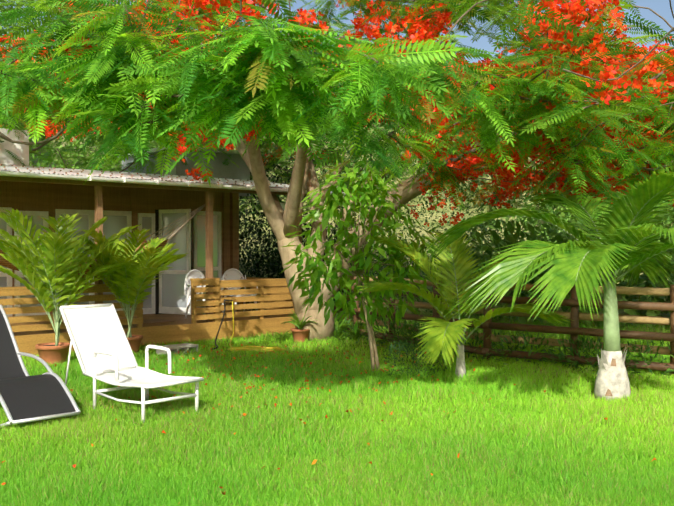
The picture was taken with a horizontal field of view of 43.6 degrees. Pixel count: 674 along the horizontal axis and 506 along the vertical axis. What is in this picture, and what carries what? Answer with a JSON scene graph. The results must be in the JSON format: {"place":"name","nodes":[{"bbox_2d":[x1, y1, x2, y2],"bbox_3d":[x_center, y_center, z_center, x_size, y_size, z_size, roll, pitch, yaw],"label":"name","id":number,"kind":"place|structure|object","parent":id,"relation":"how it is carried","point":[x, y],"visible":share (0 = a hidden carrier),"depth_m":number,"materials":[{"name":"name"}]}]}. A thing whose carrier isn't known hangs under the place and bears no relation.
{"place":"outdoors","nodes":[
{"label":"outdoors","id":0,"kind":"place"},
{"bbox_2d":[0,61,673,505],"bbox_3d":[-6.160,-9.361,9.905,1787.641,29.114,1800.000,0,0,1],"label":"ground","id":1,"kind":"structure","parent":0,"point":[438,217],"depth_m":24.15,"materials":[{"name":"green plant"}]},
{"bbox_2d":[0,53,49,166],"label":"stone wall","id":2,"kind":"structure","parent":1,"relation":"on","point":[34,161],"depth_m":42.21,"materials":[{"name":"grey stone"}]},
{"bbox_2d":[0,208,140,365],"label":"potted palm","id":3,"kind":"object","parent":1,"relation":"on","point":[62,284],"visible":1,"depth_m":12.16,"materials":[{"name":"plant"}]},
{"bbox_2d":[76,228,187,353],"bbox_3d":[-3.500,0.617,13.494,2.213,2.017,2.417,0,0,1],"label":"potted palm","id":4,"kind":"object","parent":1,"relation":"on","point":[127,285],"visible":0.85,"depth_m":13.29,"materials":[{"name":"plant"}]},
{"bbox_2d":[0,128,345,354],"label":"house","id":5,"kind":"structure","parent":1,"relation":"on","point":[206,238],"depth_m":15.97,"materials":[{"name":"brown wood"}]},
{"bbox_2d":[0,204,204,277],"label":"hammock","id":6,"kind":"object","parent":5,"relation":"hanging from","point":[5,262],"visible":0.17,"depth_m":15.09,"materials":[{"name":"beige fabric"}]},
{"bbox_2d":[184,269,223,318],"bbox_3d":[-2.550,0.787,16.179,0.604,0.945,0.588,0,1,40],"label":"chair","id":7,"kind":"object","parent":5,"relation":"on","point":[194,273],"visible":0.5,"depth_m":16.22,"materials":[{"name":"white plastic"}]},
{"bbox_2d":[221,268,257,311],"bbox_3d":[-1.944,0.782,16.779,0.588,0.946,0.602,0,1,-36],"label":"chair","id":8,"kind":"object","parent":5,"relation":"on","point":[233,274],"visible":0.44,"depth_m":16.95,"materials":[{"name":"white plastic"}]},
{"bbox_2d":[156,299,285,354],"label":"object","id":9,"kind":"structure","parent":1,"relation":"on","point":[173,348],"depth_m":13.70,"materials":[{"name":"concrete"}]},
{"bbox_2d":[180,134,389,310],"bbox_3d":[-1.734,-0.858,24.768,7.300,6.954,9.645,0,0,-19],"label":"bush","id":10,"kind":"object","parent":1,"relation":"on","point":[273,268],"visible":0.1,"depth_m":21.86,"materials":[{"name":"green plant"}]},
{"bbox_2d":[273,312,374,342],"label":"strap plants","id":11,"kind":"object","parent":1,"relation":"on","point":[300,334],"visible":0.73,"depth_m":15.23,"materials":[{"name":"green plant"}]},
{"bbox_2d":[2,342,656,503],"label":"fallen petals","id":12,"kind":"object","parent":1,"relation":"on","point":[244,414],"visible":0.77,"depth_m":10.51,"materials":[{"name":"red plant"}]},
{"bbox_2d":[0,0,673,340],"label":"tree","id":13,"kind":"object","parent":1,"relation":"on","point":[262,81],"depth_m":8.48,"materials":[{"name":"green plant"}]},
{"bbox_2d":[0,312,673,505],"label":"grass","id":14,"kind":"structure","parent":1,"relation":"on","point":[233,470],"depth_m":7.49,"materials":[{"name":"green plant"}]},
{"bbox_2d":[0,0,673,328],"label":"light scrub","id":15,"kind":"object","parent":1,"relation":"on","point":[560,237],"visible":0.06,"depth_m":23.00,"materials":[{"name":"green plant"}]},
{"bbox_2d":[281,147,449,371],"bbox_3d":[0.440,0.068,11.694,2.474,3.150,1.641,0,0,1],"label":"tree","id":16,"kind":"object","parent":1,"relation":"on","point":[370,189],"depth_m":11.63,"materials":[{"name":"green plant"}]},
{"bbox_2d":[265,142,558,319],"bbox_3d":[2.204,-0.700,22.407,8.665,6.558,8.132,0,0,1],"label":"dark bush","id":17,"kind":"object","parent":1,"relation":"on","point":[428,241],"visible":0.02,"depth_m":22.58,"materials":[{"name":"green plant"}]},
{"bbox_2d":[383,340,455,378],"bbox_3d":[1.127,1.417,11.258,0.682,0.615,1.252,0,1,43],"label":"fine bush","id":18,"kind":"object","parent":1,"relation":"on","point":[409,350],"visible":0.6,"depth_m":11.12,"materials":[{"name":"green plant"}]},
{"bbox_2d":[357,228,572,378],"bbox_3d":[1.576,0.647,10.827,2.746,1.997,2.278,0,0,1],"label":"palm","id":19,"kind":"object","parent":1,"relation":"on","point":[444,334],"visible":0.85,"depth_m":10.94,"materials":[{"name":"green plant"}]},
{"bbox_2d":[319,312,673,378],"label":"fence weeds","id":20,"kind":"object","parent":1,"relation":"on","point":[411,333],"visible":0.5,"depth_m":12.07,"materials":[{"name":"green plant"}]},
{"bbox_2d":[333,275,673,375],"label":"log fence","id":21,"kind":"object","parent":1,"relation":"on","point":[574,330],"visible":0.46,"depth_m":12.03,"materials":[{"name":"brown wood"}]},
{"bbox_2d":[375,0,673,226],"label":"flowering tree","id":22,"kind":"object","parent":1,"relation":"on","point":[575,7],"depth_m":10.60,"materials":[{"name":"red plant"}]},
{"bbox_2d":[422,165,673,401],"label":"palm","id":23,"kind":"object","parent":1,"relation":"on","point":[581,264],"visible":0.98,"depth_m":9.15,"materials":[{"name":"green plant"}]},
{"bbox_2d":[0,0,673,62],"label":"sky","id":24,"kind":"structure","parent":0,"point":[661,7],"materials":[{"name":"blue"}]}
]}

